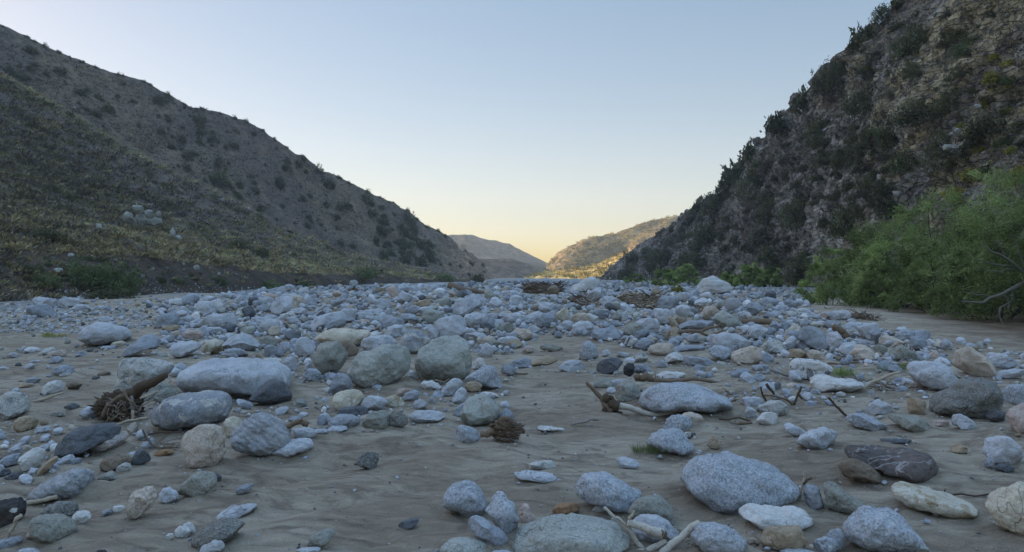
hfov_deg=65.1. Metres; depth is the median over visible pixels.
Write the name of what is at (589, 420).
driftwood stick
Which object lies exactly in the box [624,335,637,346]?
cobble
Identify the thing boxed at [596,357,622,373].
cobble
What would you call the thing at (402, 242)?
shrub
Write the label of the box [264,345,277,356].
cobble
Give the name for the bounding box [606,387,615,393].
cobble
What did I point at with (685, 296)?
boulder
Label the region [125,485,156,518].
cobble
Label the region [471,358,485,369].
cobble
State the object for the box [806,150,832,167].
shrub
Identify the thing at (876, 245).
willow bush
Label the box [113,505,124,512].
cobble
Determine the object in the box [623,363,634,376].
cobble
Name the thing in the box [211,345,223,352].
cobble
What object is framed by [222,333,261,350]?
boulder
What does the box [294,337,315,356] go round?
cobble
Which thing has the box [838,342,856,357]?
cobble
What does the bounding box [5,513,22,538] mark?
driftwood stick
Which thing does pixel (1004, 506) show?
cobble
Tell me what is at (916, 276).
willow bush
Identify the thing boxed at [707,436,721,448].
cobble
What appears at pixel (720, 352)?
cobble
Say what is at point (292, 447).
boulder
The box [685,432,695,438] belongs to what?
cobble
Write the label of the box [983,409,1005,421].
cobble
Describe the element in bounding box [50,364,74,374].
cobble
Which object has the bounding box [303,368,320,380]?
cobble
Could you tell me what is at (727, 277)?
distant willow
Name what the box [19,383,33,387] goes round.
cobble
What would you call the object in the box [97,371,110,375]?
cobble
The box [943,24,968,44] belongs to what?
shrub
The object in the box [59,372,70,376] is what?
cobble
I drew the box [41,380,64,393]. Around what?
cobble
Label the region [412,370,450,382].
driftwood debris
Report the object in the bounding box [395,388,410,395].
cobble
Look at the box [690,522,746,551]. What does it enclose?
cobble
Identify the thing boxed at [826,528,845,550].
cobble
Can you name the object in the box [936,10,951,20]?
shrub
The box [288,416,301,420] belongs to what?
cobble
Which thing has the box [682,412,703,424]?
cobble
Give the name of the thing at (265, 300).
boulder
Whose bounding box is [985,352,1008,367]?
cobble
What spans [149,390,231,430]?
boulder
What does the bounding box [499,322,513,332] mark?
cobble
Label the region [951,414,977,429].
cobble
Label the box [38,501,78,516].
cobble
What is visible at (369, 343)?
boulder
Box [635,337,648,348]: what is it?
cobble
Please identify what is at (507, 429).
wood clump
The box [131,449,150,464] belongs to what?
cobble
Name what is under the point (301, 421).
driftwood piece
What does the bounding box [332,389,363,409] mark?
cobble
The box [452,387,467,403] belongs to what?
cobble
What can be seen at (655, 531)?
driftwood log
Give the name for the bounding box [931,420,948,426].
cobble
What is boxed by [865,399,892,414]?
cobble
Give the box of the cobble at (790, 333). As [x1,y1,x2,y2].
[785,330,799,340]
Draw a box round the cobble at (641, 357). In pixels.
[634,352,648,361]
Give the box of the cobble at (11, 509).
[0,497,26,527]
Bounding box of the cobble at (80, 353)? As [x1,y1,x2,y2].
[74,351,87,355]
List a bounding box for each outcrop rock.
[122,211,134,222]
[132,205,143,214]
[135,214,146,224]
[144,209,153,217]
[145,218,156,225]
[153,217,162,224]
[156,211,161,217]
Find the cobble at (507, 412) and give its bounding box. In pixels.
[497,408,514,421]
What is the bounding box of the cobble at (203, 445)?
[180,424,225,467]
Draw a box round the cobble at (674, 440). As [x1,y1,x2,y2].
[646,428,693,455]
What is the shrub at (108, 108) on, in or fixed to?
on the hill at (291, 192)
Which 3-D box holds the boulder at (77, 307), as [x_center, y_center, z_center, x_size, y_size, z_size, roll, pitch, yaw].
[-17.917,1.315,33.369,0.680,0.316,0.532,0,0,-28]
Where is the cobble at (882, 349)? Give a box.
[873,345,887,354]
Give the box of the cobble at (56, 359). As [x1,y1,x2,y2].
[48,356,63,363]
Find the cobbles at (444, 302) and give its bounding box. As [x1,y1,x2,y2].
[0,278,1023,551]
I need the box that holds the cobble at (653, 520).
[632,514,678,545]
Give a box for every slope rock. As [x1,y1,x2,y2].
[96,223,101,229]
[170,228,175,237]
[892,191,900,196]
[942,144,957,150]
[974,104,980,108]
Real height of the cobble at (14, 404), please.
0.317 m
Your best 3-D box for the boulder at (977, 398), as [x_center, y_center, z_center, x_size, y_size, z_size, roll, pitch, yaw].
[4.762,1.274,8.430,0.692,0.434,0.558,0,0,29]
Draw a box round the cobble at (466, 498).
[442,480,487,517]
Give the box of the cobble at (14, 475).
[7,471,22,479]
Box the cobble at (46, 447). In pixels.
[40,444,49,450]
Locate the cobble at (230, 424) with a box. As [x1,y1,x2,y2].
[221,416,241,437]
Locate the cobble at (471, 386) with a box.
[465,381,482,391]
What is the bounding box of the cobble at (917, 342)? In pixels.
[909,336,926,349]
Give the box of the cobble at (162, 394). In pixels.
[153,388,177,402]
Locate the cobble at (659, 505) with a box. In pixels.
[628,495,674,524]
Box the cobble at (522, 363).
[509,358,530,367]
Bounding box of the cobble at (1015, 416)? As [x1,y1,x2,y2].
[1006,402,1023,432]
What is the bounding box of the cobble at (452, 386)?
[441,378,462,395]
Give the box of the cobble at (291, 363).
[283,357,297,370]
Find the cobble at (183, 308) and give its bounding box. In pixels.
[178,306,187,311]
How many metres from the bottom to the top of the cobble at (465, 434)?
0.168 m
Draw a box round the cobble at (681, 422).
[664,414,691,430]
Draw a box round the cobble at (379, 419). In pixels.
[361,410,389,428]
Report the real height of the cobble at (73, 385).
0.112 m
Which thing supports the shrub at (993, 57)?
on the hill at (768, 143)
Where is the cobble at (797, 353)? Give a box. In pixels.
[788,349,806,357]
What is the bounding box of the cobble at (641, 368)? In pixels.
[634,364,650,372]
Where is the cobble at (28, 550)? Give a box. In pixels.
[18,548,39,551]
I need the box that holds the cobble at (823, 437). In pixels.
[796,426,837,449]
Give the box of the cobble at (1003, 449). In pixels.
[982,436,1023,464]
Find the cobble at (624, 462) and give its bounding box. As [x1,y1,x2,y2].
[616,456,639,468]
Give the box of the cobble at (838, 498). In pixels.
[823,481,863,514]
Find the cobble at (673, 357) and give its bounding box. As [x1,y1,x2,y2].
[665,352,682,362]
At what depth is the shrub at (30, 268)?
53.97 m
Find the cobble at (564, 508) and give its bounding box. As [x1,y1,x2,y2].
[552,502,578,513]
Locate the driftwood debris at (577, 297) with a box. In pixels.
[567,288,599,306]
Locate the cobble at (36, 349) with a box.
[24,347,41,351]
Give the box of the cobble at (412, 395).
[402,390,419,400]
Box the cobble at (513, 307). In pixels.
[510,305,517,310]
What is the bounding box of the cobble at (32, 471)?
[28,468,38,475]
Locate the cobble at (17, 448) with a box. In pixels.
[7,443,22,453]
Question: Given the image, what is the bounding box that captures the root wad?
[87,372,167,424]
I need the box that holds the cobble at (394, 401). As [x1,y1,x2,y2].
[385,395,403,407]
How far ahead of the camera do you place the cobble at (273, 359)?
13.68 m
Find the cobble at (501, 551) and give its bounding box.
[492,550,510,551]
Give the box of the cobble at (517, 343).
[505,339,522,347]
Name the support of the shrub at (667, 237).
on the hill at (768, 143)
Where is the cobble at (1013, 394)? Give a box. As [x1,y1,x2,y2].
[1002,384,1023,404]
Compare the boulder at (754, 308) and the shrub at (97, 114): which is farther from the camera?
the shrub at (97, 114)
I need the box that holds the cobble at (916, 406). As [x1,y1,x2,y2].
[907,397,926,414]
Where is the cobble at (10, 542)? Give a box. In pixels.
[0,535,23,548]
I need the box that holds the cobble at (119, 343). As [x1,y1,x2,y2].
[111,341,125,346]
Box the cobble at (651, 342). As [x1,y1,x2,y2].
[634,338,653,347]
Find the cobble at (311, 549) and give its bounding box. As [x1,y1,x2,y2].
[296,547,320,551]
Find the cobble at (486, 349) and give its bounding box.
[480,343,492,356]
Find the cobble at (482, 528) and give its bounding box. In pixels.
[468,515,507,545]
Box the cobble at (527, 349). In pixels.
[522,345,532,353]
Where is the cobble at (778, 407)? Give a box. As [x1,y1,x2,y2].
[756,400,788,415]
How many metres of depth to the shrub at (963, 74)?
61.62 m
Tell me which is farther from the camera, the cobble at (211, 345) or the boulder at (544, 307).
the boulder at (544, 307)
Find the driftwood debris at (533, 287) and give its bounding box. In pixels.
[513,280,568,293]
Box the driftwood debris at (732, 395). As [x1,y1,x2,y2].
[723,388,745,403]
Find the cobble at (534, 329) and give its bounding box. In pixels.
[528,325,539,333]
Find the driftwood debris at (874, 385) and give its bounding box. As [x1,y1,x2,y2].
[851,373,918,390]
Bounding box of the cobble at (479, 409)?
[460,393,499,425]
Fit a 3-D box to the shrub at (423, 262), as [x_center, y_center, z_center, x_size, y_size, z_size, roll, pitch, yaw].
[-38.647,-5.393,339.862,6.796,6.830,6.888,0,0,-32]
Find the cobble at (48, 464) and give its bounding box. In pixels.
[37,456,57,475]
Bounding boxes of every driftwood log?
[447,282,484,293]
[627,510,667,539]
[738,318,779,324]
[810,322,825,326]
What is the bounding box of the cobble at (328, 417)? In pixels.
[321,412,330,423]
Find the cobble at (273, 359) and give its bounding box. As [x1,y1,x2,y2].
[263,357,281,360]
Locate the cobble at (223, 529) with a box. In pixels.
[191,517,244,548]
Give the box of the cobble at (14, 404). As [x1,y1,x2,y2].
[0,391,31,419]
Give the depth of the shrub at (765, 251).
143.20 m
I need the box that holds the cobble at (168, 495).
[158,487,179,503]
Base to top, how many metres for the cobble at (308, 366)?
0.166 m
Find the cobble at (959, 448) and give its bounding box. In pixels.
[950,443,967,453]
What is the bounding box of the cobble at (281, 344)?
[278,341,288,346]
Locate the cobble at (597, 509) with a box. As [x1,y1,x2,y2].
[592,505,606,511]
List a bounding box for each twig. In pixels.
[719,417,751,424]
[760,387,766,401]
[764,386,802,404]
[765,383,774,394]
[770,368,788,376]
[799,471,811,499]
[827,361,857,364]
[828,397,846,416]
[944,488,988,496]
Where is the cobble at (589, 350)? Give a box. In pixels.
[579,341,598,359]
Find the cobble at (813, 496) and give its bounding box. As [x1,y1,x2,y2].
[803,484,823,509]
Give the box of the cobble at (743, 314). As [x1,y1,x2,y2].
[737,310,749,318]
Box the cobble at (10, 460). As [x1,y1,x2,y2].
[0,453,20,466]
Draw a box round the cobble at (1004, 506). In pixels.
[985,481,1023,534]
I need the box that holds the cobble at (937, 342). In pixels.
[934,340,940,348]
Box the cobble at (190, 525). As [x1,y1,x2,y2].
[183,522,195,533]
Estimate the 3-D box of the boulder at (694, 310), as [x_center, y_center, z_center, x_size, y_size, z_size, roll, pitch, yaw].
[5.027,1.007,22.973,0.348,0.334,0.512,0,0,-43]
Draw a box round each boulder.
[26,304,56,316]
[27,468,96,500]
[32,297,57,307]
[54,422,120,457]
[58,297,82,307]
[72,304,89,310]
[77,321,131,345]
[99,316,113,321]
[112,357,173,392]
[122,334,160,356]
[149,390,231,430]
[155,311,179,328]
[161,325,180,330]
[168,298,183,304]
[169,340,201,357]
[176,357,291,395]
[180,315,193,321]
[182,330,202,339]
[186,328,204,333]
[196,301,215,314]
[196,313,237,326]
[208,327,222,333]
[211,299,225,313]
[220,324,238,331]
[221,348,247,356]
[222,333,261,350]
[230,412,290,455]
[249,379,291,404]
[257,296,273,304]
[258,318,279,334]
[258,336,278,348]
[261,315,276,319]
[270,296,293,314]
[272,438,313,456]
[281,293,296,295]
[290,295,305,307]
[290,307,307,314]
[310,311,345,328]
[313,341,347,374]
[314,328,370,345]
[322,318,345,329]
[340,340,358,356]
[341,308,356,322]
[347,344,410,387]
[356,311,373,319]
[361,297,368,304]
[361,335,397,350]
[364,309,379,313]
[374,298,391,307]
[381,315,404,328]
[385,324,406,336]
[396,291,412,303]
[399,329,431,353]
[411,299,430,306]
[414,335,471,380]
[422,309,443,323]
[434,315,465,336]
[453,298,475,316]
[464,332,485,340]
[465,294,482,309]
[465,365,502,388]
[469,313,487,327]
[486,313,500,318]
[498,336,518,342]
[503,313,525,323]
[512,328,532,340]
[512,513,629,551]
[525,311,542,322]
[531,356,557,365]
[535,313,556,327]
[538,302,556,312]
[540,343,562,351]
[555,308,568,321]
[558,360,584,371]
[563,302,575,308]
[569,312,589,322]
[570,276,599,292]
[571,321,595,335]
[575,471,641,512]
[587,287,601,300]
[592,309,609,318]
[592,325,620,340]
[599,296,617,304]
[612,310,623,319]
[624,322,642,335]
[636,317,659,335]
[639,382,732,412]
[648,342,673,354]
[653,308,672,324]
[656,371,685,378]
[657,295,678,309]
[673,345,705,350]
[675,292,690,300]
[679,320,713,328]
[680,451,799,513]
[683,356,714,365]
[688,306,697,316]
[697,275,732,293]
[697,336,706,342]
[701,306,718,319]
[710,332,753,348]
[712,310,741,327]
[730,345,761,363]
[738,503,812,529]
[747,302,764,314]
[747,324,768,339]
[759,297,778,306]
[760,340,786,354]
[764,292,775,297]
[784,299,798,307]
[789,358,832,379]
[797,326,828,350]
[810,374,864,391]
[829,310,851,319]
[842,505,925,551]
[844,444,938,482]
[848,339,872,345]
[849,344,874,360]
[857,323,878,340]
[879,335,903,346]
[888,344,917,359]
[891,481,977,518]
[906,360,958,389]
[929,377,1003,418]
[952,346,995,376]
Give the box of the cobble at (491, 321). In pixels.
[487,318,494,327]
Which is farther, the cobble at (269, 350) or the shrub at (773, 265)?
the shrub at (773, 265)
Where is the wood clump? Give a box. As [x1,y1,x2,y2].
[480,416,525,442]
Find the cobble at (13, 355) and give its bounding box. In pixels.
[6,352,19,357]
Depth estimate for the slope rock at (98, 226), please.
59.45 m
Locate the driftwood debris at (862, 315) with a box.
[837,305,885,321]
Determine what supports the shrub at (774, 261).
on the hill at (768, 143)
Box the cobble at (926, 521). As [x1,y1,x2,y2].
[923,518,930,524]
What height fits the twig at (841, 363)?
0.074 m
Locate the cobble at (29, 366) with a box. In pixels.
[24,363,34,368]
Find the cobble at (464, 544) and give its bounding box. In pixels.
[440,537,485,551]
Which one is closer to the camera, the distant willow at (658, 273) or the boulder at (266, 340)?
the boulder at (266, 340)
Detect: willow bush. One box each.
[789,244,849,304]
[811,217,901,305]
[828,200,951,306]
[846,252,926,308]
[872,182,1006,309]
[884,232,1005,313]
[913,161,1023,308]
[926,226,1023,320]
[934,160,1023,313]
[964,185,1023,320]
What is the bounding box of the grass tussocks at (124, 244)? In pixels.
[0,72,464,300]
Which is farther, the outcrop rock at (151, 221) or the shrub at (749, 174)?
the shrub at (749, 174)
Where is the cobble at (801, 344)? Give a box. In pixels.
[797,340,810,348]
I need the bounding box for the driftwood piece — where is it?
[285,418,309,428]
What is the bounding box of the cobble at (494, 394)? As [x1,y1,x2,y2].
[482,392,498,397]
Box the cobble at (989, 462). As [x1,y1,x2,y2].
[984,457,994,469]
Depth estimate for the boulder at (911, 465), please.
5.81 m
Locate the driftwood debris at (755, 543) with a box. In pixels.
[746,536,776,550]
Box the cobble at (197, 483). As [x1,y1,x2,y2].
[177,471,216,496]
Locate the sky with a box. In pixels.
[0,0,890,262]
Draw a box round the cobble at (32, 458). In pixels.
[17,447,46,470]
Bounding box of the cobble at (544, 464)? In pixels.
[528,460,555,469]
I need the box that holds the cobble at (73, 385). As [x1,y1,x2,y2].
[66,382,81,389]
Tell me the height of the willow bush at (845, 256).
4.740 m
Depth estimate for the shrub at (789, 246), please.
135.29 m
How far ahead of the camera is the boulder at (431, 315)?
21.31 m
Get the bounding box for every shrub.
[12,71,27,79]
[21,265,36,274]
[21,273,42,281]
[26,224,75,243]
[28,44,39,54]
[31,271,66,289]
[50,186,63,193]
[52,65,68,75]
[57,253,105,288]
[63,193,75,200]
[71,87,87,97]
[84,250,144,295]
[84,286,142,298]
[91,109,103,118]
[95,254,110,262]
[100,101,116,112]
[152,93,166,105]
[156,276,167,282]
[165,90,174,100]
[167,142,177,149]
[181,149,193,160]
[190,149,199,155]
[192,115,204,123]
[195,110,206,123]
[195,127,209,134]
[207,132,221,143]
[207,167,231,188]
[214,276,231,285]
[224,244,234,249]
[227,140,240,149]
[231,237,250,249]
[234,191,243,199]
[251,247,270,256]
[257,203,267,211]
[258,277,284,288]
[274,178,285,191]
[275,176,285,185]
[282,161,293,171]
[296,279,316,287]
[321,176,336,189]
[342,199,353,210]
[348,265,380,281]
[360,192,375,206]
[366,206,378,217]
[377,227,388,237]
[377,247,390,260]
[378,216,390,226]
[386,249,397,256]
[396,237,406,246]
[397,219,409,234]
[399,253,411,264]
[403,208,415,226]
[415,239,428,249]
[415,256,427,266]
[420,239,433,247]
[428,257,436,263]
[434,271,456,281]
[469,272,483,282]
[617,263,636,278]
[623,248,638,264]
[635,250,654,260]
[640,246,650,253]
[643,243,670,277]
[650,247,661,255]
[660,232,677,246]
[670,285,685,292]
[672,247,701,274]
[676,233,684,242]
[677,226,684,233]
[681,218,689,225]
[683,206,694,218]
[683,231,694,238]
[685,216,715,254]
[689,251,708,268]
[691,196,701,214]
[694,193,723,218]
[704,191,713,201]
[713,180,727,197]
[717,234,724,240]
[717,244,728,252]
[719,158,745,188]
[722,216,729,222]
[725,155,762,204]
[725,263,735,274]
[730,234,739,240]
[735,136,755,167]
[737,239,749,252]
[747,221,769,244]
[753,188,774,205]
[753,242,778,263]
[755,209,772,225]
[756,196,774,213]
[760,110,790,137]
[763,259,781,272]
[764,255,782,266]
[769,174,778,181]
[771,236,779,245]
[775,188,805,224]
[777,154,790,166]
[777,200,805,232]
[778,258,786,266]
[780,141,791,149]
[780,233,790,241]
[781,169,789,182]
[783,242,791,249]
[784,252,811,271]
[786,270,803,286]
[787,178,802,189]
[791,83,809,116]
[793,164,807,173]
[794,268,804,274]
[797,250,811,256]
[798,131,830,151]
[802,113,827,138]
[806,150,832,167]
[807,65,832,98]
[807,171,823,182]
[808,200,819,205]
[814,136,828,150]
[815,216,828,229]
[822,119,829,125]
[822,196,858,241]
[823,55,847,94]
[823,193,832,199]
[828,145,848,174]
[828,169,840,177]
[829,190,840,198]
[840,77,873,120]
[841,178,855,194]
[842,133,857,146]
[842,193,854,202]
[843,137,857,153]
[843,145,866,168]
[845,205,866,220]
[846,21,877,52]
[847,124,859,133]
[847,163,868,175]
[848,127,876,152]
[850,171,876,191]
[852,186,874,200]
[854,63,874,76]
[863,195,878,207]
[864,47,883,63]
[867,169,878,176]
[868,0,891,27]
[868,143,878,156]
[869,125,889,140]
[870,180,899,196]
[870,183,903,222]
[871,86,895,101]
[874,127,899,153]
[875,146,900,163]
[875,175,890,184]
[877,164,893,174]
[883,98,943,131]
[886,147,915,178]
[887,21,905,31]
[889,0,902,9]
[889,16,927,61]
[889,39,897,50]
[894,58,923,81]
[911,158,921,165]
[913,93,929,105]
[914,127,955,175]
[926,85,959,116]
[934,39,950,48]
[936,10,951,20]
[939,32,948,38]
[939,185,966,205]
[942,73,951,81]
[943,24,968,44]
[945,41,970,61]
[950,68,964,78]
[950,148,971,160]
[955,107,1015,148]
[956,165,981,183]
[958,140,979,151]
[959,68,971,77]
[960,35,979,46]
[967,87,978,95]
[972,146,985,153]
[977,166,991,172]
[978,100,989,109]
[980,69,1001,91]
[981,9,995,20]
[983,95,994,100]
[987,52,1001,64]
[989,136,1015,149]
[998,57,1013,71]
[998,76,1013,87]
[999,107,1013,114]
[1003,145,1017,154]
[1005,161,1023,187]
[1009,120,1021,126]
[1014,139,1023,146]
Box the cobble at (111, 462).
[99,454,132,470]
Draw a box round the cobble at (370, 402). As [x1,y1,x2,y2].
[362,395,387,409]
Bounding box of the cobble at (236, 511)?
[216,503,256,519]
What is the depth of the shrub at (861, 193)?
78.18 m
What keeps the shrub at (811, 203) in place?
on the hill at (768, 143)
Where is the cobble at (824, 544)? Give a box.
[813,536,838,551]
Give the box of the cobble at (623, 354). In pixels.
[616,352,629,357]
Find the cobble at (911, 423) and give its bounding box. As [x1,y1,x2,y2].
[888,414,930,431]
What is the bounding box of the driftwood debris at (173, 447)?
[136,433,182,451]
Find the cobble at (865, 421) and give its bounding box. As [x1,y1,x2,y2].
[846,413,886,430]
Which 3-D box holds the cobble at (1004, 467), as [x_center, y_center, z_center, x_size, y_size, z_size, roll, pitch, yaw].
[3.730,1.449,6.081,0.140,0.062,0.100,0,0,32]
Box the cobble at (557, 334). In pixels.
[554,331,561,337]
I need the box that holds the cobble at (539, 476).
[514,470,556,482]
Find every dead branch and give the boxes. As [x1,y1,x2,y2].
[961,280,1023,324]
[972,235,1023,272]
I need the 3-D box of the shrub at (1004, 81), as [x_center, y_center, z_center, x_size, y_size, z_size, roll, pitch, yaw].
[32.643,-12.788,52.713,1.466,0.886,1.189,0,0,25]
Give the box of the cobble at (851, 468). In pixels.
[838,458,882,483]
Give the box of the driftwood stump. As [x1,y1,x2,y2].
[832,324,849,338]
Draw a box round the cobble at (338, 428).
[328,425,347,431]
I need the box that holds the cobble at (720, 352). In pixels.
[708,345,730,360]
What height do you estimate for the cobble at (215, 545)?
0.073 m
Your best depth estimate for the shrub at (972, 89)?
61.65 m
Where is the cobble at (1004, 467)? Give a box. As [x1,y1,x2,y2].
[994,463,1014,471]
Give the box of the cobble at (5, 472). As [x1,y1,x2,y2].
[0,468,10,476]
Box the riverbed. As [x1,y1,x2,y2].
[0,278,1023,551]
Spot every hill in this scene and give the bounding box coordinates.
[0,24,493,278]
[0,71,491,301]
[448,234,547,267]
[477,258,550,277]
[524,250,630,278]
[546,215,679,269]
[598,0,1023,296]
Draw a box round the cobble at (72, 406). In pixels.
[64,403,79,408]
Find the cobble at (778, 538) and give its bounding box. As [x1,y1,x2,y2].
[759,525,807,550]
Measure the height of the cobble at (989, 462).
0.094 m
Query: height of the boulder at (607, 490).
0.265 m
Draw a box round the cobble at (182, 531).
[174,526,190,537]
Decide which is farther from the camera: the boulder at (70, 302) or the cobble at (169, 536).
the boulder at (70, 302)
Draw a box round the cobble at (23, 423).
[13,415,38,431]
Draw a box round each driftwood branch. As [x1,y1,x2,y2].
[346,286,361,291]
[585,381,682,415]
[603,506,644,547]
[634,371,719,382]
[668,315,723,337]
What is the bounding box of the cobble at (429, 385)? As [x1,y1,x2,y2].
[420,380,441,389]
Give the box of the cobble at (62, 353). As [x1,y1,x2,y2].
[47,350,67,356]
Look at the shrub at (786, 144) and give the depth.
142.10 m
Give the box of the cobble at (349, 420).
[328,414,359,427]
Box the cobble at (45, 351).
[41,347,55,354]
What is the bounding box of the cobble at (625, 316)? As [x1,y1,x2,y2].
[621,310,627,321]
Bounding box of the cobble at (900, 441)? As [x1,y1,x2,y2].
[880,438,911,443]
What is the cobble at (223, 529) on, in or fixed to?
on the riverbed
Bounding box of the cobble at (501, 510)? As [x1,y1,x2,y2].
[485,491,519,533]
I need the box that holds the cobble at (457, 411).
[453,403,463,416]
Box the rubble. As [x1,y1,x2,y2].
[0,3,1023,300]
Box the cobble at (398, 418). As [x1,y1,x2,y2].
[389,410,407,427]
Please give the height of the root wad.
0.635 m
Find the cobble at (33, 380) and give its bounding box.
[25,377,40,383]
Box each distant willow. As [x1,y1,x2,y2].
[622,272,648,282]
[651,268,678,285]
[662,262,702,285]
[719,271,740,286]
[731,261,768,286]
[753,266,791,286]
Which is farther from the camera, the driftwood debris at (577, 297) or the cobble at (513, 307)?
the driftwood debris at (577, 297)
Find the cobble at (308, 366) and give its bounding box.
[304,363,313,370]
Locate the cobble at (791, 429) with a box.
[783,422,805,436]
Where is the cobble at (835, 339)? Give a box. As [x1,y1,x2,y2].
[826,331,844,347]
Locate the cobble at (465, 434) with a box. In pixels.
[455,425,479,442]
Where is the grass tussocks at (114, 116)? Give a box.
[0,31,486,277]
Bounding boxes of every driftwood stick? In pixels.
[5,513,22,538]
[27,495,57,504]
[32,392,62,400]
[142,429,179,448]
[570,417,598,425]
[639,539,666,550]
[659,520,700,551]
[863,371,899,388]
[874,381,895,388]
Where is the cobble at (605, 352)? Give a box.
[601,349,610,356]
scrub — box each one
[1,24,1023,290]
[524,215,674,278]
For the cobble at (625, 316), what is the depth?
21.50 m
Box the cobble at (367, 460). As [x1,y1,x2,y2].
[354,451,378,469]
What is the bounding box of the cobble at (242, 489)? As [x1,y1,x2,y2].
[236,483,253,493]
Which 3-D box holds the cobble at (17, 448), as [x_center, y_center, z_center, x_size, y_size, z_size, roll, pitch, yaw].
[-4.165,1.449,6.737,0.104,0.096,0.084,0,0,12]
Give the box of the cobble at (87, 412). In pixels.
[79,404,99,418]
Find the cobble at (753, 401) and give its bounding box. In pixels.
[741,396,763,406]
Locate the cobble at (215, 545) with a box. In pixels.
[200,539,224,551]
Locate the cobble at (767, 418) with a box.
[756,412,777,424]
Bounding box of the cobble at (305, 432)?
[293,427,315,437]
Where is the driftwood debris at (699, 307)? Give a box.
[675,302,722,312]
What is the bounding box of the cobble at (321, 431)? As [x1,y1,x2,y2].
[315,428,328,433]
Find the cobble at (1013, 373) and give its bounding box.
[995,368,1023,378]
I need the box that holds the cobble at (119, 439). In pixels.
[89,430,128,451]
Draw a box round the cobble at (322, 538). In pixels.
[307,528,335,546]
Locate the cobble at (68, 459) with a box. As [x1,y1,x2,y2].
[60,454,74,463]
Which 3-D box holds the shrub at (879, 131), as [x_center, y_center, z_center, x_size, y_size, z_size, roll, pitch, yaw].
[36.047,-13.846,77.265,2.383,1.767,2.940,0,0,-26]
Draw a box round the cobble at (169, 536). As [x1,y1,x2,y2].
[166,533,173,539]
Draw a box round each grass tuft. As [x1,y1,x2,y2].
[40,331,67,337]
[630,441,672,454]
[830,365,859,375]
[875,362,906,370]
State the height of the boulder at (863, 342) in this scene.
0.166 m
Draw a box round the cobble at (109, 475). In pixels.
[97,470,117,480]
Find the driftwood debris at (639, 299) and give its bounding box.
[580,287,685,310]
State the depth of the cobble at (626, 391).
9.23 m
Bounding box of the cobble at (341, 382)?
[330,373,352,393]
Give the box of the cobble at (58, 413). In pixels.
[50,411,65,416]
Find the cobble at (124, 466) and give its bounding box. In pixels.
[116,462,131,472]
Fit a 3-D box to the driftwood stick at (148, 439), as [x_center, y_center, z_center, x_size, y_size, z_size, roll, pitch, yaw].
[-3.080,1.427,7.037,0.323,0.175,0.043,0,0,0]
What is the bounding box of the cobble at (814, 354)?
[807,349,825,359]
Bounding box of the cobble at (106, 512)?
[101,508,111,516]
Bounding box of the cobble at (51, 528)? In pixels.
[28,513,78,542]
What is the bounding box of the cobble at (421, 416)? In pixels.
[408,410,445,422]
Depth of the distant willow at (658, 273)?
124.39 m
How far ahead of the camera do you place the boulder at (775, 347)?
14.63 m
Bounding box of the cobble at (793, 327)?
[785,325,800,334]
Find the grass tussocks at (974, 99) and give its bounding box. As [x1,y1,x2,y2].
[615,0,1023,283]
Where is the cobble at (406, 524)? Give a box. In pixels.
[398,518,418,529]
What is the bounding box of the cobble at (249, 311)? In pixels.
[242,305,255,318]
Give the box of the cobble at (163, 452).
[153,449,173,455]
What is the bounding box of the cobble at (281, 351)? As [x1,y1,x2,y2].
[276,348,287,355]
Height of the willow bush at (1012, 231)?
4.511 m
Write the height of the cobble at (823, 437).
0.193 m
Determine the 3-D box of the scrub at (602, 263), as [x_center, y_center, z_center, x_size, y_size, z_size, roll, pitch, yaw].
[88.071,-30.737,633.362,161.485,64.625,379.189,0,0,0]
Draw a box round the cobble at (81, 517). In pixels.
[71,510,90,523]
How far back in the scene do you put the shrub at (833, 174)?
102.67 m
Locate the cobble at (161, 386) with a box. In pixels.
[145,382,173,400]
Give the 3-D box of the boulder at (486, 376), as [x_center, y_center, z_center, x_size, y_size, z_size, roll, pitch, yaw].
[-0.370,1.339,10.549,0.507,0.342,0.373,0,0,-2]
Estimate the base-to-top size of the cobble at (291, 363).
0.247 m
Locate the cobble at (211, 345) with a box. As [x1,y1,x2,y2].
[201,338,223,352]
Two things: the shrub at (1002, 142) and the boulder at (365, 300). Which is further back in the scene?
the shrub at (1002, 142)
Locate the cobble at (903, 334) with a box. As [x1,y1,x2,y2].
[895,329,913,340]
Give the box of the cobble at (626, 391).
[615,380,639,401]
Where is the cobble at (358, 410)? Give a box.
[337,406,367,415]
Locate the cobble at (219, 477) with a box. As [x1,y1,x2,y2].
[215,473,221,481]
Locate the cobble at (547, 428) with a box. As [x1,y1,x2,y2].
[537,425,563,430]
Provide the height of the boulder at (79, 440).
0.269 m
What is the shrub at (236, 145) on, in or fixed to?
on the hill at (291, 192)
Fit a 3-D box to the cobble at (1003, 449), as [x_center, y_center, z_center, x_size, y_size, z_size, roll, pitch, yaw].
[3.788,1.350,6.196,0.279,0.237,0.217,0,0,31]
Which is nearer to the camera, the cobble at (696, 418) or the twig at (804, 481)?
the twig at (804, 481)
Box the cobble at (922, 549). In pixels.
[914,546,930,551]
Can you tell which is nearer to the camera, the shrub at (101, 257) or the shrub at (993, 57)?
the shrub at (993, 57)
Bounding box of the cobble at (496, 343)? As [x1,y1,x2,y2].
[489,340,504,346]
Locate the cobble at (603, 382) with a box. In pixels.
[593,377,613,387]
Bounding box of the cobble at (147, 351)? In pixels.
[138,350,151,353]
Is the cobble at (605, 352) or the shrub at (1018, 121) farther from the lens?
the shrub at (1018, 121)
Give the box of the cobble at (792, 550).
[780,548,812,551]
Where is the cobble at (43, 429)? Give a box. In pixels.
[35,426,51,432]
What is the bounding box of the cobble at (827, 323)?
[823,320,840,327]
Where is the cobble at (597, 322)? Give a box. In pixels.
[593,320,605,325]
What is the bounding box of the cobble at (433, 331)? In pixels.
[427,325,438,338]
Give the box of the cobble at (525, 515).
[518,503,535,522]
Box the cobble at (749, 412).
[744,406,755,417]
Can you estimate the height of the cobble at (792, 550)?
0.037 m

